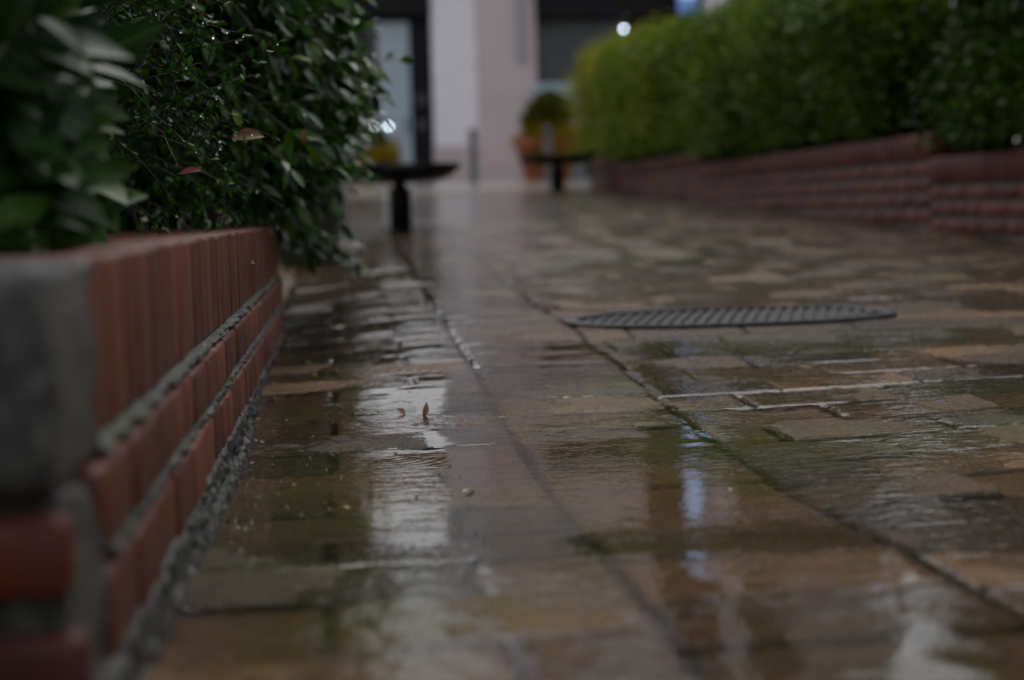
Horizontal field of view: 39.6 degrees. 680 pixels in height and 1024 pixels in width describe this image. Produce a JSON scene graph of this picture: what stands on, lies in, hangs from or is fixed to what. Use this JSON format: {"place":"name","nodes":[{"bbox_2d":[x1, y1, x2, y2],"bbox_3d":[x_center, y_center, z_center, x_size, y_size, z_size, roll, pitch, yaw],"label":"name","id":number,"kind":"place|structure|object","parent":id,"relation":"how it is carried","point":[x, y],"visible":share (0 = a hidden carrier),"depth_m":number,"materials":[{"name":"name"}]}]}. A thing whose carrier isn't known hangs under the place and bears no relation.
{"place":"outdoors","nodes":[
{"label":"outdoors","id":0,"kind":"place"},
{"bbox_2d":[213,436,485,563],"bbox_3d":[-0.176,0.148,1.562,0.239,0.004,0.793,-2,5,-7],"label":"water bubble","id":1,"kind":"object","parent":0,"point":[330,508],"visible":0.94,"depth_m":1.40,"materials":[{"name":"clear liquid"}]},
{"bbox_2d":[346,187,579,194],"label":"ground","id":2,"kind":"structure","parent":0,"point":[454,190],"depth_m":17.64,"materials":[{"name":"grey stone"}]},
{"bbox_2d":[0,225,285,679],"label":"brick planter wall","id":3,"kind":"structure","parent":2,"relation":"on","point":[135,367],"depth_m":0.90,"materials":[{"name":"red brick"}]},
{"bbox_2d":[119,0,733,182],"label":"shop building","id":4,"kind":"structure","parent":2,"relation":"on","point":[481,67],"depth_m":25.79,"materials":[{"name":"white paint"}]},
{"bbox_2d":[119,31,366,182],"bbox_3d":[-7.315,-4.146,25.301,9.390,2.970,0.100,-2,5,-7],"label":"shop window","id":5,"kind":"structure","parent":4,"relation":"in","point":[361,34],"depth_m":25.69,"materials":[{"name":"glass"}]},
{"bbox_2d":[376,22,412,162],"bbox_3d":[-2.123,-4.300,25.776,0.580,2.880,0.150,-2,5,-7],"label":"door","id":6,"kind":"structure","parent":4,"relation":"in","point":[395,40],"depth_m":25.75,"materials":[{"name":"grey glass"}]},
{"bbox_2d":[411,18,433,162],"bbox_3d":[-1.621,-4.348,25.882,0.344,2.970,0.050,-2,5,-7],"label":"shop window","id":7,"kind":"structure","parent":4,"relation":"in","point":[420,27],"depth_m":25.83,"materials":[{"name":"glass"}]},
{"bbox_2d":[536,19,694,176],"bbox_3d":[1.973,-4.467,26.454,3.110,2.915,0.060,-2,5,-7],"label":"shop window","id":8,"kind":"structure","parent":4,"relation":"in","point":[635,23],"depth_m":26.35,"materials":[{"name":"glass"}]},
{"bbox_2d":[621,11,625,30],"bbox_3d":[2.022,-5.769,25.707,0.091,0.352,0.091,-2,5,-7],"label":"spot lamp","id":9,"kind":"object","parent":4,"relation":"attached to","point":[623,26],"visible":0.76,"depth_m":25.69,"materials":[{"name":"grey metal"}]},
{"bbox_2d":[625,18,632,36],"bbox_3d":[2.190,-4.461,26.324,0.120,2.915,0.150,-2,5,-7],"label":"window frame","id":10,"kind":"structure","parent":4,"relation":"in","point":[628,22],"depth_m":26.13,"materials":[{"name":"black metal"}]},
{"bbox_2d":[676,0,697,14],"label":"hanging sign","id":11,"kind":"object","parent":4,"relation":"attached to","point":[681,5],"visible":0.77,"depth_m":25.64,"materials":[{"name":"blue metal"}]},
{"bbox_2d":[590,132,1023,241],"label":"stepped brick wall","id":12,"kind":"structure","parent":2,"relation":"on","point":[900,180],"depth_m":6.56,"materials":[{"name":"red brick"}]},
{"bbox_2d":[980,147,1018,152],"bbox_3d":[2.606,-0.713,7.883,1.770,0.612,3.786,-2,5,-7],"label":"soil bed","id":13,"kind":"object","parent":12,"relation":"in","point":[982,150],"visible":0.02,"depth_m":5.89,"materials":[{"name":"brown soil"}]},
{"bbox_2d":[558,0,1019,189],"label":"clipped hedge","id":14,"kind":"object","parent":13,"relation":"on","point":[738,79],"visible":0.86,"depth_m":7.86,"materials":[{"name":"green plant"}]},
{"bbox_2d":[337,177,591,192],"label":"pavement","id":15,"kind":"structure","parent":0,"point":[482,184],"depth_m":18.17,"materials":[{"name":"grey stone"}]},
{"bbox_2d":[354,157,392,183],"bbox_3d":[-2.251,-2.649,22.344,0.800,0.402,0.800,-2,5,-7],"label":"terracotta planter","id":16,"kind":"object","parent":15,"relation":"on","point":[370,163],"visible":0.21,"depth_m":21.96,"materials":[{"name":"ceramic"}]},
{"bbox_2d":[350,126,401,183],"bbox_3d":[-2.201,-2.847,22.331,1.014,1.031,1.070,0,6,18],"label":"planter shrub","id":17,"kind":"object","parent":16,"relation":"in","point":[387,153],"visible":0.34,"depth_m":22.08,"materials":[{"name":"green plant"}]},
{"bbox_2d":[469,128,478,182],"bbox_3d":[-0.567,-2.703,20.922,0.150,0.820,0.150,-2,5,-7],"label":"bollard","id":18,"kind":"object","parent":15,"relation":"on","point":[473,154],"visible":0.92,"depth_m":20.88,"materials":[{"name":"grey metal"}]},
{"bbox_2d":[513,138,578,180],"bbox_3d":[0.525,-2.738,21.655,1.000,0.622,1.000,-2,5,-7],"label":"terracotta planter","id":19,"kind":"object","parent":15,"relation":"on","point":[537,173],"visible":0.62,"depth_m":21.34,"materials":[{"name":"ceramic"}]},
{"bbox_2d":[509,88,587,172],"bbox_3d":[0.606,-3.168,21.638,1.183,1.315,1.330,-4,6,-26],"label":"planter shrub","id":20,"kind":"object","parent":19,"relation":"in","point":[543,109],"visible":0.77,"depth_m":21.36,"materials":[{"name":"green plant"}]},
{"bbox_2d":[543,126,551,180],"bbox_3d":[0.522,-2.694,20.647,0.150,0.820,0.150,-2,5,-7],"label":"bollard","id":21,"kind":"object","parent":15,"relation":"on","point":[547,131],"visible":0.74,"depth_m":20.59,"materials":[{"name":"grey metal"}]},
{"bbox_2d":[532,83,589,176],"bbox_3d":[0.979,-3.769,25.559,1.170,1.660,0.400,-2,5,-7],"label":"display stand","id":22,"kind":"object","parent":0,"point":[537,88],"visible":0.16,"depth_m":25.39,"materials":[{"name":"grey laminate"}]},
{"bbox_2d":[134,187,1023,679],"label":"path","id":23,"kind":"structure","parent":0,"point":[650,593],"depth_m":1.45,"materials":[{"name":"stone"}]},
{"bbox_2d":[268,192,345,262],"bbox_3d":[-0.737,-0.403,5.083,0.292,0.247,0.292,-2,5,-7],"label":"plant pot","id":24,"kind":"object","parent":23,"relation":"on","point":[332,224],"visible":0.16,"depth_m":5.00,"materials":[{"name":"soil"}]},
{"bbox_2d":[352,95,387,157],"bbox_3d":[-0.785,-0.738,5.074,0.665,0.499,0.674,1,6,22],"label":"potted shrub","id":25,"kind":"object","parent":24,"relation":"in","point":[383,131],"visible":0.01,"depth_m":5.14,"materials":[{"name":"green plant"}]},
{"bbox_2d":[517,153,597,191],"bbox_3d":[0.415,-1.507,12.956,0.719,0.346,0.792,-2,5,-7],"label":"pedestal bench","id":26,"kind":"object","parent":23,"relation":"on","point":[556,162],"visible":0.94,"depth_m":12.69,"materials":[{"name":"black metal"}]},
{"bbox_2d":[157,191,1023,661],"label":"rain water","id":27,"kind":"structure","parent":23,"relation":"on","point":[423,213],"depth_m":4.32,"materials":[{"name":"clear liquid"}]},
{"bbox_2d":[396,408,405,414],"bbox_3d":[-0.154,0.099,1.964,0.013,0.010,0.008,-2,5,-7],"label":"fallen leaf","id":28,"kind":"object","parent":27,"relation":"on","point":[401,410],"visible":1,"depth_m":1.96,"materials":[{"name":"brown plant"}]},
{"bbox_2d":[348,162,460,230],"bbox_3d":[-0.527,-0.659,6.703,0.580,0.320,0.720,-2,5,-7],"label":"pedestal bench","id":29,"kind":"object","parent":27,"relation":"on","point":[398,176],"visible":0.91,"depth_m":6.45,"materials":[{"name":"black metal"}]},
{"bbox_2d":[423,402,428,415],"bbox_3d":[-0.118,0.096,1.948,0.009,0.021,0.008,-2,5,-7],"label":"fallen leaf","id":30,"kind":"object","parent":27,"relation":"on","point":[425,409],"visible":1,"depth_m":1.95,"materials":[{"name":"brown plant"}]},
{"bbox_2d":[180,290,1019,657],"bbox_3d":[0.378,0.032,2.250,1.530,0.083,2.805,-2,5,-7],"label":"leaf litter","id":31,"kind":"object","parent":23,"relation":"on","point":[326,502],"visible":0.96,"depth_m":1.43,"materials":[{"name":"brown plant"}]},
{"bbox_2d":[564,305,896,329],"bbox_3d":[0.445,-0.043,2.900,0.680,0.018,0.350,-2,6,-7],"label":"drain cover","id":32,"kind":"object","parent":23,"relation":"on","point":[726,317],"visible":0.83,"depth_m":2.88,"materials":[{"name":"metal"}]},
{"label":"soil bed","id":33,"kind":"structure","parent":0,"visible":0},
{"bbox_2d":[0,0,164,254],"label":"broad leaved laurel","id":34,"kind":"object","parent":33,"relation":"on","point":[62,171],"visible":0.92,"depth_m":0.99,"materials":[{"name":"green plant"}]},
{"bbox_2d":[89,0,332,262],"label":"leaved shrub","id":35,"kind":"object","parent":33,"relation":"on","point":[141,98],"visible":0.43,"depth_m":2.09,"materials":[{"name":"green plant"}]},
{"bbox_2d":[179,166,200,173],"bbox_3d":[-0.406,-0.213,1.785,0.031,0.010,0.011,0,5,11],"label":"fallen leaf","id":36,"kind":"object","parent":35,"relation":"in","point":[189,169],"visible":1,"depth_m":1.79,"materials":[{"name":"red plant"}]},
{"bbox_2d":[231,128,263,139],"bbox_3d":[-0.366,-0.284,1.957,0.052,0.017,0.016,1,6,23],"label":"fallen leaf","id":37,"kind":"object","parent":35,"relation":"in","point":[249,135],"visible":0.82,"depth_m":1.96,"materials":[{"name":"brown plant"}]},
{"bbox_2d":[104,0,412,278],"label":"glossy shrub","id":38,"kind":"object","parent":33,"relation":"on","point":[321,158],"visible":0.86,"depth_m":2.78,"materials":[{"name":"green plant"}]},
{"bbox_2d":[301,130,306,143],"bbox_3d":[-0.366,-0.357,2.502,0.009,0.025,0.008,-2,5,-7],"label":"fallen leaf","id":39,"kind":"object","parent":38,"relation":"on","point":[303,136],"visible":1,"depth_m":2.50,"materials":[{"name":"brown plant"}]},
{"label":"soil bed","id":40,"kind":"structure","parent":0,"visible":0},
{"bbox_2d":[901,0,1023,154],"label":"clipped hedge","id":41,"kind":"object","parent":40,"relation":"on","point":[1005,91],"visible":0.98,"depth_m":5.33,"materials":[{"name":"green plant"}]}
]}

